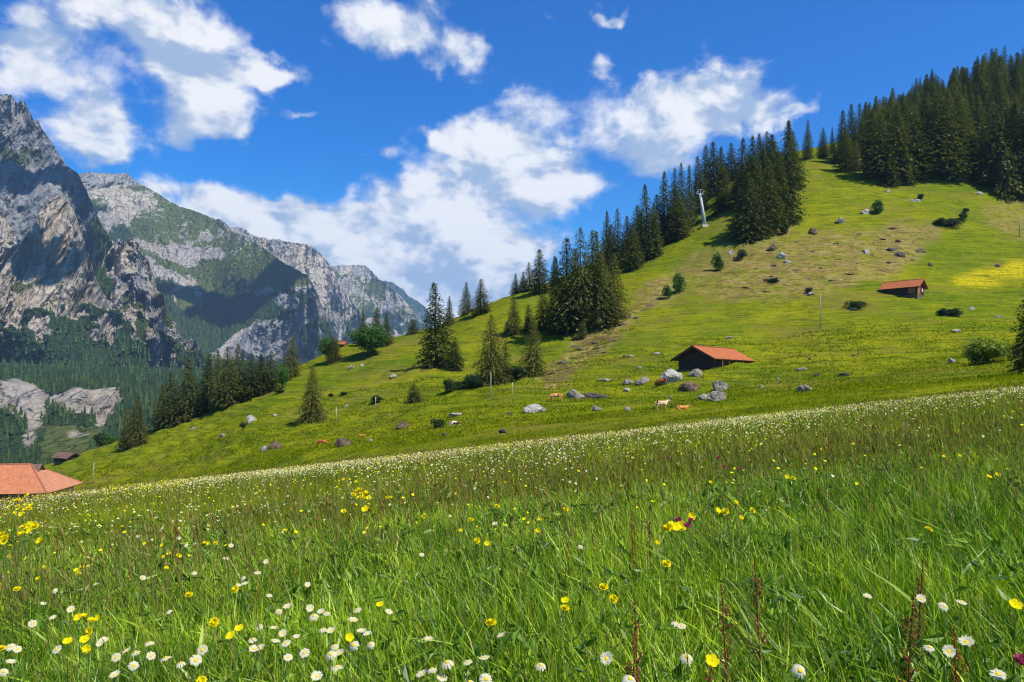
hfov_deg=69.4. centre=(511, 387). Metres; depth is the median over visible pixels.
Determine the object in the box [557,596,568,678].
yellow flower
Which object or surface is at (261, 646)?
daisy
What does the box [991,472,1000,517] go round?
yellow flower
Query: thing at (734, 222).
spruce tree
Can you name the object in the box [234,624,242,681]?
yellow flower
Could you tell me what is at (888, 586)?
meadow grass
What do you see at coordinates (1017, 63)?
spruce tree
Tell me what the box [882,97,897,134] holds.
spruce tree
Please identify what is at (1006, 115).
spruce tree
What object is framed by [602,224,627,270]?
spruce tree
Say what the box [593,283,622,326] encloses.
spruce tree
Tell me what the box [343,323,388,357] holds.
broadleaf tree
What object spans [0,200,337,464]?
distant forest
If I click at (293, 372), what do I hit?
spruce tree
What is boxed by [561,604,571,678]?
yellow flower
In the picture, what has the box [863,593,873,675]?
daisy
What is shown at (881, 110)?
spruce tree
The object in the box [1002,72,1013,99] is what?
spruce tree
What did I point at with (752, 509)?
yellow flower
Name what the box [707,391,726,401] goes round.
boulder
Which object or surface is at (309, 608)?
daisy
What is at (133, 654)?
daisy
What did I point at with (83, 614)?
yellow flower
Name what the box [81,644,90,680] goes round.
yellow flower
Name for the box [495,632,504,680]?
daisy
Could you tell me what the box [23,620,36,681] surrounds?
daisy
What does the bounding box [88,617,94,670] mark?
yellow flower
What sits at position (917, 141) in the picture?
spruce tree
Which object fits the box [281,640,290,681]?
daisy
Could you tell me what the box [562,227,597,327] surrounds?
spruce tree
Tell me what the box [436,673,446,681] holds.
daisy
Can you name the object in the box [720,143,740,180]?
spruce tree
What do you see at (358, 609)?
daisy
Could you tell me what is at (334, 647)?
daisy
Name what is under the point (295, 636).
daisy
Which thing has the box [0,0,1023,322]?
sky
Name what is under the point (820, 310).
wooden pole
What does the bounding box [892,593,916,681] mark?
dock plant
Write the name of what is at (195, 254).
shoulder mountain
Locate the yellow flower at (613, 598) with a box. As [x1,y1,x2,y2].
[603,594,617,679]
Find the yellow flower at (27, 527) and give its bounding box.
[25,526,29,621]
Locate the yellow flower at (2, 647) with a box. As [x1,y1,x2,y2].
[0,645,5,666]
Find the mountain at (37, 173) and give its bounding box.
[0,94,112,276]
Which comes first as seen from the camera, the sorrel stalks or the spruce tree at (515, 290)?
the sorrel stalks
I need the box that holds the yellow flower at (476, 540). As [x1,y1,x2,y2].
[473,537,479,598]
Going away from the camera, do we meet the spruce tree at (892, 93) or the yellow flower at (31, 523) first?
the yellow flower at (31, 523)
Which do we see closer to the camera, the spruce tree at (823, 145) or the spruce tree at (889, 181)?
the spruce tree at (889, 181)
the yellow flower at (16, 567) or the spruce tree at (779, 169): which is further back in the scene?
the spruce tree at (779, 169)
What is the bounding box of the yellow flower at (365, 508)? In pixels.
[361,505,368,511]
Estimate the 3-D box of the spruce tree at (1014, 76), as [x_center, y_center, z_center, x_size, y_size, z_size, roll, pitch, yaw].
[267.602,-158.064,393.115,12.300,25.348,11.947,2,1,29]
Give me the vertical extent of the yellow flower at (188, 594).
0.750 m
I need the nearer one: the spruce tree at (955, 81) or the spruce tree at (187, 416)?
the spruce tree at (187, 416)
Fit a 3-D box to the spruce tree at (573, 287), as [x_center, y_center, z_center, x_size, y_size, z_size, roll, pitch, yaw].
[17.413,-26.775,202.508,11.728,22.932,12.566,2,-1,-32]
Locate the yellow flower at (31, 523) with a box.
[29,521,38,594]
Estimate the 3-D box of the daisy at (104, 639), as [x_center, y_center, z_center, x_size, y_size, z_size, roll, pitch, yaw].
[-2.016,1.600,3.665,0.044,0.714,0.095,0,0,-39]
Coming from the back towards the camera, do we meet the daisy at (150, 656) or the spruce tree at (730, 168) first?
the spruce tree at (730, 168)
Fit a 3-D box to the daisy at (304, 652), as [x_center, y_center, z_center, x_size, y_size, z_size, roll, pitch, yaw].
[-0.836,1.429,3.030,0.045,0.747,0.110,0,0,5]
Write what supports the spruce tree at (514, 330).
on the alpine ground at (963, 273)
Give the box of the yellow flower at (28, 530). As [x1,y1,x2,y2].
[25,527,32,614]
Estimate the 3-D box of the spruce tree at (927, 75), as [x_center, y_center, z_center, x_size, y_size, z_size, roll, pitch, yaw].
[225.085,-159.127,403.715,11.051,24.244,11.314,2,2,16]
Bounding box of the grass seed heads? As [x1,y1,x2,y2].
[0,382,1023,681]
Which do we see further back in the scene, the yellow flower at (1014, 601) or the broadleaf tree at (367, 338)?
the broadleaf tree at (367, 338)
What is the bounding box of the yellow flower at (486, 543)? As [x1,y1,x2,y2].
[483,541,489,617]
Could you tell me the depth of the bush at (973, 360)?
92.52 m
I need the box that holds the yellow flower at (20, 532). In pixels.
[10,530,23,651]
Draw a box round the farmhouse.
[0,463,82,505]
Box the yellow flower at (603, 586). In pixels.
[594,583,608,671]
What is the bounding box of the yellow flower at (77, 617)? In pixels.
[74,613,80,676]
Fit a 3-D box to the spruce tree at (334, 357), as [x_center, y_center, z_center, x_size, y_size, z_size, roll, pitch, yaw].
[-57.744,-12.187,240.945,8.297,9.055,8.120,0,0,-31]
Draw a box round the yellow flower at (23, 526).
[20,524,32,608]
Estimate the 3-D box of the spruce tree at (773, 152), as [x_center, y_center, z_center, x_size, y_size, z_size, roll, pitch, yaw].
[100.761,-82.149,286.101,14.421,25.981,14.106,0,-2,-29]
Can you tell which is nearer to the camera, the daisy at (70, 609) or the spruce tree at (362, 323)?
the daisy at (70, 609)
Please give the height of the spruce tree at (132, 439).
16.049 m
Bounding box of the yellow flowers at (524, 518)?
[0,384,1023,591]
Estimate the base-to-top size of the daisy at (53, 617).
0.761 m
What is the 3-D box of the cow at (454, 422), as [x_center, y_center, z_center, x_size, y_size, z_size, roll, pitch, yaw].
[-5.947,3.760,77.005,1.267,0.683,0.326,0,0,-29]
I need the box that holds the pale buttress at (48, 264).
[0,195,148,369]
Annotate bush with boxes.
[91,433,106,446]
[101,434,117,444]
[371,395,382,401]
[404,384,425,403]
[429,419,445,427]
[442,379,456,391]
[453,380,482,386]
[462,374,483,387]
[501,365,527,379]
[662,285,672,296]
[672,271,685,292]
[710,251,724,270]
[737,249,746,259]
[763,277,780,281]
[780,223,789,233]
[804,287,812,291]
[845,301,867,307]
[870,199,883,213]
[932,217,946,225]
[935,308,962,314]
[937,308,947,315]
[942,216,967,225]
[958,213,967,219]
[960,335,1015,362]
[970,353,985,364]
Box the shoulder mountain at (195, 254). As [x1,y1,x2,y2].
[79,172,331,361]
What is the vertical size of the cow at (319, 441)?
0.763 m
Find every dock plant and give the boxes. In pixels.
[172,519,179,556]
[346,511,351,547]
[624,642,639,681]
[627,599,644,681]
[630,514,638,570]
[644,511,652,566]
[705,660,714,681]
[717,584,738,681]
[747,557,768,664]
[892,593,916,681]
[908,559,930,670]
[949,626,968,681]
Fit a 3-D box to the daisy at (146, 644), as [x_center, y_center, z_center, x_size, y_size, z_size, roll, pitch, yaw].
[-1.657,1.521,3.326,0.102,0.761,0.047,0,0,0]
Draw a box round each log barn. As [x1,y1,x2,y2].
[50,451,80,465]
[670,345,754,370]
[878,278,928,298]
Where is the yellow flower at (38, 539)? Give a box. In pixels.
[35,536,47,630]
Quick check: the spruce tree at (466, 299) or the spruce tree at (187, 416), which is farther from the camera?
the spruce tree at (466, 299)
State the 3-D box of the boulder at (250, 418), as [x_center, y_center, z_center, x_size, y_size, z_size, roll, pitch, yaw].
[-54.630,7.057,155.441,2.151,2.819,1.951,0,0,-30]
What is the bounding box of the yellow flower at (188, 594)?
[181,592,192,653]
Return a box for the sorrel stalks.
[1,387,1023,614]
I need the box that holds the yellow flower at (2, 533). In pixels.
[0,531,13,642]
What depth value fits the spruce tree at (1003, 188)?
289.75 m
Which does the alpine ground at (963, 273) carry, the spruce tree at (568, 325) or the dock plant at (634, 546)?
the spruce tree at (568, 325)
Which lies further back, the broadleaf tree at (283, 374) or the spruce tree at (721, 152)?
the spruce tree at (721, 152)
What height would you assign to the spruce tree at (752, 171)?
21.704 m
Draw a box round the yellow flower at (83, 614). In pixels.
[80,613,90,681]
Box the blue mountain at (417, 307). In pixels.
[383,281,437,327]
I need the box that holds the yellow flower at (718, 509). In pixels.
[712,507,720,563]
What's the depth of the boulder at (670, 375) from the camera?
117.83 m
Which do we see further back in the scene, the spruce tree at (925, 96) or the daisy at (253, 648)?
the spruce tree at (925, 96)
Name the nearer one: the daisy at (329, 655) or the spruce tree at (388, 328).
the daisy at (329, 655)
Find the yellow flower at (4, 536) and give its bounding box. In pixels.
[0,534,8,579]
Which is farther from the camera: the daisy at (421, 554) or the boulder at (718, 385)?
the boulder at (718, 385)
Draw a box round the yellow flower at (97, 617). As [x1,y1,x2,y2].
[89,614,99,675]
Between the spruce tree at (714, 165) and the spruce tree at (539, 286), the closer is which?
the spruce tree at (539, 286)
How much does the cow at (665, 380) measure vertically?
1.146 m
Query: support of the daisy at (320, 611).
on the meadow ground
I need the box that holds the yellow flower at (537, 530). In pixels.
[535,528,543,583]
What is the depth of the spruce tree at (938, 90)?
398.67 m
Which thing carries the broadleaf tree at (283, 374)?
on the alpine ground at (963, 273)
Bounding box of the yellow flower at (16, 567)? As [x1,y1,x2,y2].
[12,529,22,618]
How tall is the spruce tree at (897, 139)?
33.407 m
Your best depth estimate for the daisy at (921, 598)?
2.89 m
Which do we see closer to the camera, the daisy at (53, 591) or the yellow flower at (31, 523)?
the daisy at (53, 591)
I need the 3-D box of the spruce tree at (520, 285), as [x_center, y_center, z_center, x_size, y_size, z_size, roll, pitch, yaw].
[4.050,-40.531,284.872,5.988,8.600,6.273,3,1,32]
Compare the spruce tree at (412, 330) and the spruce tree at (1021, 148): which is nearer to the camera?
the spruce tree at (412, 330)
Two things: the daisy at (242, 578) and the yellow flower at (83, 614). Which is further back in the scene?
the daisy at (242, 578)
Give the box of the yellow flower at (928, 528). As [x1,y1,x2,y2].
[925,526,937,590]
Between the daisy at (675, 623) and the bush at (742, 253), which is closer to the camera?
the daisy at (675, 623)
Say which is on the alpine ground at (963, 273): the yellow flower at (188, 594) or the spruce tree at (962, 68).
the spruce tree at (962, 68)
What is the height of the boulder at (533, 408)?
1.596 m
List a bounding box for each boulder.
[247,415,256,423]
[259,445,265,451]
[267,440,281,449]
[335,437,352,447]
[395,421,408,429]
[449,413,461,416]
[523,404,545,412]
[566,389,584,398]
[582,392,608,398]
[592,405,601,410]
[598,378,611,381]
[623,379,633,384]
[635,377,649,385]
[660,369,682,383]
[679,381,698,391]
[688,368,701,377]
[698,394,707,399]
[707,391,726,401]
[712,380,727,390]
[766,244,778,250]
[776,252,785,258]
[796,384,811,391]
[808,227,817,234]
[835,218,845,223]
[837,373,849,375]
[860,209,868,213]
[893,251,904,256]
[915,248,925,252]
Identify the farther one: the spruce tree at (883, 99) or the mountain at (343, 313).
the mountain at (343, 313)
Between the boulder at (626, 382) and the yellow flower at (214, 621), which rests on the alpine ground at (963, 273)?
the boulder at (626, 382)
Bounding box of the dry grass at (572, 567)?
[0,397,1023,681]
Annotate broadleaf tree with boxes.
[275,365,290,388]
[317,337,341,361]
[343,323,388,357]
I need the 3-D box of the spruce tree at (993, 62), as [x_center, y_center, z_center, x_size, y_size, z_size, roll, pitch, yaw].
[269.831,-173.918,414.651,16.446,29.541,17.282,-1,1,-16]
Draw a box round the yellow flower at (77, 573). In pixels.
[75,571,86,626]
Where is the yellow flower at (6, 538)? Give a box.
[2,536,9,640]
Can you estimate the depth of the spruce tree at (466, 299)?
267.73 m
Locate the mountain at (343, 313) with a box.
[214,219,366,343]
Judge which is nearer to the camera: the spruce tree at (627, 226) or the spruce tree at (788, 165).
the spruce tree at (788, 165)
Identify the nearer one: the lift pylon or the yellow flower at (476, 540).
the yellow flower at (476, 540)
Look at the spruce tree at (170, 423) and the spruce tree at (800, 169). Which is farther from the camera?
the spruce tree at (800, 169)
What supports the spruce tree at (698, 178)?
on the alpine ground at (963, 273)
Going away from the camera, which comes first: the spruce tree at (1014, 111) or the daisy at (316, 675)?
the daisy at (316, 675)
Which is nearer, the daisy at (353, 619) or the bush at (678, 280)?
the daisy at (353, 619)
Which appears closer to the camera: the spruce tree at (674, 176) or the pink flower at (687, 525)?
the pink flower at (687, 525)
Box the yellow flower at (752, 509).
[745,507,754,578]
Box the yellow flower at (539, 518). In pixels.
[537,516,541,555]
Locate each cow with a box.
[317,439,326,445]
[449,421,459,426]
[547,393,562,400]
[654,378,667,384]
[655,399,669,408]
[675,405,690,409]
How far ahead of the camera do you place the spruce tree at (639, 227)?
284.79 m
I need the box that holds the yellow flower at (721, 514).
[718,512,723,574]
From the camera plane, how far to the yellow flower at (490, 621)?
2.94 m
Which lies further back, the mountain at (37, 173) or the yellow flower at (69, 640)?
the mountain at (37, 173)
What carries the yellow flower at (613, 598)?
on the meadow ground
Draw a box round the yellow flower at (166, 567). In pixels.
[164,566,170,627]
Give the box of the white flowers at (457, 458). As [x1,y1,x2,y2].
[0,386,1023,562]
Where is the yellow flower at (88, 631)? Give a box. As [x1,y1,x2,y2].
[85,627,97,681]
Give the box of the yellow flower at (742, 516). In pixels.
[739,515,745,590]
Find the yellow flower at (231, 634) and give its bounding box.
[225,631,236,678]
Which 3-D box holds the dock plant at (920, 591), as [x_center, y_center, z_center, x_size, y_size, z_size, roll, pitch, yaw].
[1.670,1.125,3.049,0.089,0.854,0.084,0,0,-15]
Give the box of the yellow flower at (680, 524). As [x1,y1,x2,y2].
[677,521,685,600]
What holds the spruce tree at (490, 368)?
on the alpine ground at (963, 273)
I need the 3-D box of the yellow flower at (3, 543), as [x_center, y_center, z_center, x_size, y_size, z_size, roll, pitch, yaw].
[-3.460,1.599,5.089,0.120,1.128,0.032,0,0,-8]
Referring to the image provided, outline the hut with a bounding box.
[337,341,347,346]
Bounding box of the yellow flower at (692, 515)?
[686,512,695,562]
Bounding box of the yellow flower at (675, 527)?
[671,524,679,600]
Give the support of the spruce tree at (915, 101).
on the alpine ground at (963, 273)
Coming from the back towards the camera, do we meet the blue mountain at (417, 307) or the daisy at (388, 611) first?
the blue mountain at (417, 307)
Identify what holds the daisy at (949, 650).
on the meadow ground
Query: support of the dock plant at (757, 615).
on the meadow ground
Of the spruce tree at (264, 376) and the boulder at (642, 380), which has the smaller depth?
the boulder at (642, 380)
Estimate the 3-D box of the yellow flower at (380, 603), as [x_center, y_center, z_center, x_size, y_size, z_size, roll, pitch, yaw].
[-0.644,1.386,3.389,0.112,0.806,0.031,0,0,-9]
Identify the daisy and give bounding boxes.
[0,668,8,681]
[5,643,15,679]
[5,659,15,681]
[13,645,21,681]
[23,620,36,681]
[40,602,51,662]
[45,615,56,681]
[51,588,62,644]
[52,645,61,681]
[66,606,74,653]
[96,640,104,681]
[99,636,108,676]
[109,670,119,681]
[111,653,120,681]
[122,647,130,681]
[128,661,138,680]
[131,651,139,681]
[140,575,145,600]
[144,641,154,679]
[146,651,155,681]
[161,656,172,681]
[162,610,171,673]
[176,661,185,679]
[189,571,196,619]
[189,654,201,679]
[197,644,207,674]
[232,583,240,644]
[237,581,247,649]
[240,576,247,623]
[247,637,258,681]
[249,645,258,681]
[251,571,260,618]
[252,624,262,681]
[255,644,264,675]
[262,559,268,589]
[264,594,272,652]
[266,626,277,678]
[271,638,279,681]
[275,609,284,678]
[279,629,289,680]
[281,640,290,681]
[282,603,291,620]
[283,653,292,681]
[294,634,300,681]
[299,648,309,681]
[304,582,315,641]
[306,604,313,665]
[308,614,322,678]
[310,671,322,680]
[317,608,324,665]
[319,628,326,676]
[323,611,329,678]
[325,650,336,674]
[327,627,334,678]
[330,644,338,681]
[331,665,342,681]
[334,649,343,681]
[347,617,357,681]
[349,641,359,681]
[354,607,361,681]
[363,631,371,675]
[366,642,374,673]
[385,609,392,671]
[416,669,426,681]
[419,553,423,604]
[425,636,432,676]
[427,667,436,680]
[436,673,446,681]
[441,660,453,678]
[463,659,471,676]
[479,655,489,668]
[479,673,491,681]
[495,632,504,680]
[535,662,545,679]
[577,545,582,598]
[600,651,612,681]
[622,675,635,681]
[671,621,679,681]
[676,623,685,681]
[679,653,692,680]
[791,664,805,681]
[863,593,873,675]
[916,594,925,679]
[922,645,934,681]
[938,602,947,679]
[942,645,955,681]
[948,599,966,680]
[958,635,974,681]
[989,669,1006,681]
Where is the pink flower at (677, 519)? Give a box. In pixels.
[673,517,681,566]
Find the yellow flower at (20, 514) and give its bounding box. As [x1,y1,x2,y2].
[18,512,26,571]
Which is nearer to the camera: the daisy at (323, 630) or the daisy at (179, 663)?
the daisy at (179, 663)
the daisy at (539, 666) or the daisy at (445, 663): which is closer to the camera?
the daisy at (539, 666)
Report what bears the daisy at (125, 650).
on the meadow ground
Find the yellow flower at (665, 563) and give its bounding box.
[662,560,677,648]
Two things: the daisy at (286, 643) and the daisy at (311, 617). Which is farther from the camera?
the daisy at (311, 617)
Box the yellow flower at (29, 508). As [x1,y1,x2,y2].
[23,506,31,567]
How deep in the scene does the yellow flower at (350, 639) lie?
3.15 m
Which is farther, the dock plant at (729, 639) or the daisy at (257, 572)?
the daisy at (257, 572)
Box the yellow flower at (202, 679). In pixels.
[196,676,206,681]
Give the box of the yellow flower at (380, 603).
[370,601,383,681]
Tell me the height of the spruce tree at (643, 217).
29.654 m
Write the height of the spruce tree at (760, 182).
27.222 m
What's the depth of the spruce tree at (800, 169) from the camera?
298.56 m
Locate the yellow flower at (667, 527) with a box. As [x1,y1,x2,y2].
[662,524,672,592]
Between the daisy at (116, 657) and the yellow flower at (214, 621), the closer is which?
the daisy at (116, 657)
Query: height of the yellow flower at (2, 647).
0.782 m
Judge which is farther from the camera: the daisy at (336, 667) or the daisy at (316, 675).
the daisy at (336, 667)
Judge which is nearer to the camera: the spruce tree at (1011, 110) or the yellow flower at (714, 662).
the yellow flower at (714, 662)
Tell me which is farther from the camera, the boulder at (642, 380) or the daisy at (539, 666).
the boulder at (642, 380)
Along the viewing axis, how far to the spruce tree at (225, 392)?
205.86 m
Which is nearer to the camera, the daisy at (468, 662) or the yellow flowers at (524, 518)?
the daisy at (468, 662)
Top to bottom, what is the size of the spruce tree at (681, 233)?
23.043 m
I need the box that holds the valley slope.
[0,359,306,463]
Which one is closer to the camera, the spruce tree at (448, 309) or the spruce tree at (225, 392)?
the spruce tree at (225, 392)
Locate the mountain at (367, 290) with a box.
[331,265,426,336]
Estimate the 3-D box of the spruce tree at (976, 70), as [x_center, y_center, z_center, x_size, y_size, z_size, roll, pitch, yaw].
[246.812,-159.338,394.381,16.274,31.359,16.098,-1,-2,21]
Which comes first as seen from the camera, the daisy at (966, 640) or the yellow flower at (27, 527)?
the daisy at (966, 640)
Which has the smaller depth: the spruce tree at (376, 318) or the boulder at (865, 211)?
the spruce tree at (376, 318)
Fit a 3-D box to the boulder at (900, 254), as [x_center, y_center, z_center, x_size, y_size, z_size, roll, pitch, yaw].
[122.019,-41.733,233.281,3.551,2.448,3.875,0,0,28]
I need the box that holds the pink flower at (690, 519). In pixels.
[688,517,697,588]
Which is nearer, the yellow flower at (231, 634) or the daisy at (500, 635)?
the daisy at (500, 635)
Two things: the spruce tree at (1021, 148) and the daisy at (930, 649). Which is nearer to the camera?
the daisy at (930, 649)
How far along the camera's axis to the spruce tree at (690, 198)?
304.67 m
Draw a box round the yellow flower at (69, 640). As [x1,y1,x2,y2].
[62,637,72,681]
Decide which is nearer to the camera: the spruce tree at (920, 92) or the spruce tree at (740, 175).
the spruce tree at (740, 175)
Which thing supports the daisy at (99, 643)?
on the meadow ground
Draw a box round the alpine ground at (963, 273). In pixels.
[43,87,1023,496]
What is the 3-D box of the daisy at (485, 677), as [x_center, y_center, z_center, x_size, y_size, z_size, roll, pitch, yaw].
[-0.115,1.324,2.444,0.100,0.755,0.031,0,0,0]
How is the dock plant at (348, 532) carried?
on the meadow ground
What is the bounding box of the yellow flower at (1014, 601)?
[1009,598,1022,681]
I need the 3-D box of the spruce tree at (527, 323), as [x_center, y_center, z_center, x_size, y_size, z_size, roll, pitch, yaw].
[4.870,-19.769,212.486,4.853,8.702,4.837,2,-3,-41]
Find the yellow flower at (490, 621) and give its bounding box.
[485,618,496,673]
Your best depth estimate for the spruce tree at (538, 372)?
151.44 m
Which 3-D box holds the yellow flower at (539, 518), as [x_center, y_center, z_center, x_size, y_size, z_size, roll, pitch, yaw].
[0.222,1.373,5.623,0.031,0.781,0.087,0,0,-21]
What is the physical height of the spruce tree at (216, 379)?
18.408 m
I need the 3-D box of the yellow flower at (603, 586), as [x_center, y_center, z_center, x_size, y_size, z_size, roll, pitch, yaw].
[0.379,1.277,3.335,0.116,0.791,0.040,0,0,-7]
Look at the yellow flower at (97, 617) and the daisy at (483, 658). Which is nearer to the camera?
the daisy at (483, 658)
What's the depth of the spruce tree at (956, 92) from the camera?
336.42 m
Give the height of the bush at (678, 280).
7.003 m
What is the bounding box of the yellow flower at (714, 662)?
[706,654,719,678]
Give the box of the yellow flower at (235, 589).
[231,585,241,635]
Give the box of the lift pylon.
[696,189,708,227]
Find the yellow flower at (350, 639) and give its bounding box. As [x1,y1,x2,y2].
[344,633,353,681]
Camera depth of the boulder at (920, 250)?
236.41 m
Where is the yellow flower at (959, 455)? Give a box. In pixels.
[958,454,961,483]
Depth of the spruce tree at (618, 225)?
299.91 m
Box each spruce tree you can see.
[114,394,151,450]
[114,409,132,451]
[148,384,170,430]
[155,372,184,428]
[170,357,202,423]
[192,353,216,413]
[207,350,226,411]
[212,346,245,408]
[220,343,249,404]
[236,353,265,400]
[244,354,275,394]
[262,351,284,391]
[277,335,303,380]
[293,364,333,424]
[320,337,344,362]
[360,309,366,330]
[371,308,383,327]
[381,313,395,346]
[405,319,418,334]
[412,282,458,368]
[442,337,466,370]
[443,296,455,325]
[458,282,472,315]
[468,279,493,314]
[469,314,516,386]
[494,339,513,381]
[502,321,511,336]
[503,292,523,336]
[508,274,520,294]
[516,272,526,291]
[516,317,550,376]
[520,262,534,291]
[522,305,534,332]
[526,249,550,293]
[530,291,549,332]
[541,256,569,336]
[545,236,590,335]
[548,256,558,284]
[550,248,590,326]
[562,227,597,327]
[575,321,587,338]
[577,230,619,327]
[584,252,624,329]
[590,231,610,285]
[590,253,632,320]
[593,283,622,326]
[598,211,614,261]
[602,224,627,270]
[608,208,626,257]
[618,224,645,271]
[619,216,630,255]
[624,205,640,250]
[630,212,645,244]
[632,184,661,259]
[639,203,667,260]
[648,194,671,243]
[654,171,678,244]
[661,185,694,242]
[666,167,683,232]
[673,163,694,232]
[683,165,698,226]
[690,156,710,213]
[694,145,713,201]
[703,142,729,197]
[707,185,728,214]
[714,146,732,188]
[715,170,733,210]
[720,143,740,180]
[722,186,757,241]
[723,162,749,209]
[726,173,771,242]
[729,137,754,193]
[735,155,764,208]
[745,135,762,177]
[746,163,774,238]
[752,148,771,199]
[755,133,767,169]
[755,159,789,233]
[759,131,775,167]
[762,142,784,186]
[765,134,781,167]
[766,151,800,226]
[769,120,809,222]
[781,131,804,186]
[785,130,809,188]
[800,120,814,159]
[815,128,831,157]
[827,127,835,153]
[830,110,853,162]
[834,129,858,171]
[843,103,862,157]
[851,139,862,171]
[853,104,867,153]
[853,113,902,180]
[857,110,885,168]
[860,101,872,140]
[872,96,884,132]
[873,99,887,121]
[876,103,921,179]
[877,109,900,156]
[880,96,887,109]
[880,158,903,186]
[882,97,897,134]
[888,88,897,103]
[895,93,917,148]
[895,96,910,160]
[897,102,939,179]
[900,162,916,185]
[906,97,944,178]
[909,86,920,122]
[913,78,921,99]
[913,84,923,109]
[913,92,932,129]
[915,94,938,142]
[917,92,964,179]
[919,77,939,105]
[921,74,929,96]
[929,88,971,180]
[934,76,942,91]
[935,84,944,102]
[937,94,983,178]
[938,92,954,124]
[941,80,945,95]
[947,68,961,96]
[949,66,961,90]
[949,85,962,114]
[951,72,960,99]
[954,99,985,176]
[959,67,968,86]
[959,68,968,95]
[961,67,977,112]
[967,102,1017,187]
[968,67,992,118]
[968,95,992,159]
[969,60,988,105]
[969,61,975,84]
[974,94,985,121]
[974,119,996,178]
[978,97,1023,188]
[979,55,988,72]
[981,60,989,75]
[984,98,999,132]
[986,52,1003,88]
[988,49,996,65]
[990,56,1011,98]
[990,67,1007,116]
[991,103,1023,192]
[991,146,1023,200]
[1000,45,1008,66]
[1001,56,1010,84]
[1001,87,1023,121]
[1001,96,1022,126]
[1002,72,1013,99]
[1005,52,1023,90]
[1005,284,1023,373]
[1006,55,1013,79]
[1007,100,1020,132]
[1008,92,1023,193]
[1009,70,1023,101]
[1010,67,1021,101]
[1013,93,1023,127]
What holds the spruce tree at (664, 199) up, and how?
on the alpine ground at (963, 273)
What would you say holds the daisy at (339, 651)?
on the meadow ground
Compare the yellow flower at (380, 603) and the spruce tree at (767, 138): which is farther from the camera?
the spruce tree at (767, 138)
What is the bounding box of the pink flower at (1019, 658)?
[1013,653,1023,681]
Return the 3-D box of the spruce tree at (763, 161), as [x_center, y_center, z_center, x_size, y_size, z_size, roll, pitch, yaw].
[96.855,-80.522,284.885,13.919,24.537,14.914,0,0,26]
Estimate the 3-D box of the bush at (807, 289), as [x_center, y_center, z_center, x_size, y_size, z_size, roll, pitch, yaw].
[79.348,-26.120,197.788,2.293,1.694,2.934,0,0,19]
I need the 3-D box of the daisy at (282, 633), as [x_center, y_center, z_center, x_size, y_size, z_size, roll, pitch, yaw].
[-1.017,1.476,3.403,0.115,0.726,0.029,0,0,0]
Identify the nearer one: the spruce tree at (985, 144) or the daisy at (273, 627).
the daisy at (273, 627)
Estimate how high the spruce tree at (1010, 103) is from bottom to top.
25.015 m
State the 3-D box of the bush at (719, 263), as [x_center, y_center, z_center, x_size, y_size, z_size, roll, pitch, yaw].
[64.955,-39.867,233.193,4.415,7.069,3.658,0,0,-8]
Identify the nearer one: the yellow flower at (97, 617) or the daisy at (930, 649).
the daisy at (930, 649)
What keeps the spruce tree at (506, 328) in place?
on the alpine ground at (963, 273)
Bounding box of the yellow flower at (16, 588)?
[13,586,20,645]
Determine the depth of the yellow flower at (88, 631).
3.71 m
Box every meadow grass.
[0,389,1023,562]
[0,430,1023,681]
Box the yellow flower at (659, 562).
[655,540,664,606]
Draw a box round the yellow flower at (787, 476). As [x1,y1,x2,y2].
[785,474,791,524]
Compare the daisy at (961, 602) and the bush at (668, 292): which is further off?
the bush at (668, 292)
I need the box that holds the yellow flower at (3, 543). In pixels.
[0,540,13,641]
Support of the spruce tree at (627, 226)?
on the alpine ground at (963, 273)
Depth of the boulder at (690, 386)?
110.86 m
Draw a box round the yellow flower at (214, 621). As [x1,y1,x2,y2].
[206,617,218,681]
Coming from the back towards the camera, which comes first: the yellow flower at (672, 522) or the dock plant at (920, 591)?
the yellow flower at (672, 522)
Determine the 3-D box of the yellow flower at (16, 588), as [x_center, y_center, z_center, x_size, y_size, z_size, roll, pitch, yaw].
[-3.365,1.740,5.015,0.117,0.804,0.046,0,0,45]
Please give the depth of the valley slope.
1127.82 m
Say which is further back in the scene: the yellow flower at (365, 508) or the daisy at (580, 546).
the yellow flower at (365, 508)
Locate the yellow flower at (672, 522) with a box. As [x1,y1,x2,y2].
[666,521,677,589]
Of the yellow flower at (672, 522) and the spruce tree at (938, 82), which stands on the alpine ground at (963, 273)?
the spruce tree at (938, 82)
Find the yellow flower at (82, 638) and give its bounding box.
[79,635,88,678]
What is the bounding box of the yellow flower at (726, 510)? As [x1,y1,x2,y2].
[722,508,731,569]
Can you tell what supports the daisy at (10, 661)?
on the meadow ground
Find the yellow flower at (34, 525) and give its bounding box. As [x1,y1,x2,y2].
[30,523,42,615]
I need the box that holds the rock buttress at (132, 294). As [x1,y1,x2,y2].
[97,237,223,368]
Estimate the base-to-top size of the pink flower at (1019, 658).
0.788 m
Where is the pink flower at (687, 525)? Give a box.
[683,522,690,574]
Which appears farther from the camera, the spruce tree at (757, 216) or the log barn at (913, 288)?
the spruce tree at (757, 216)
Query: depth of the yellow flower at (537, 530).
5.16 m
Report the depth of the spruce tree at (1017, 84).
387.70 m
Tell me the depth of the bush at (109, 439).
261.70 m
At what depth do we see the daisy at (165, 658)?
3.14 m
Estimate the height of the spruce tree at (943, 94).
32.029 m

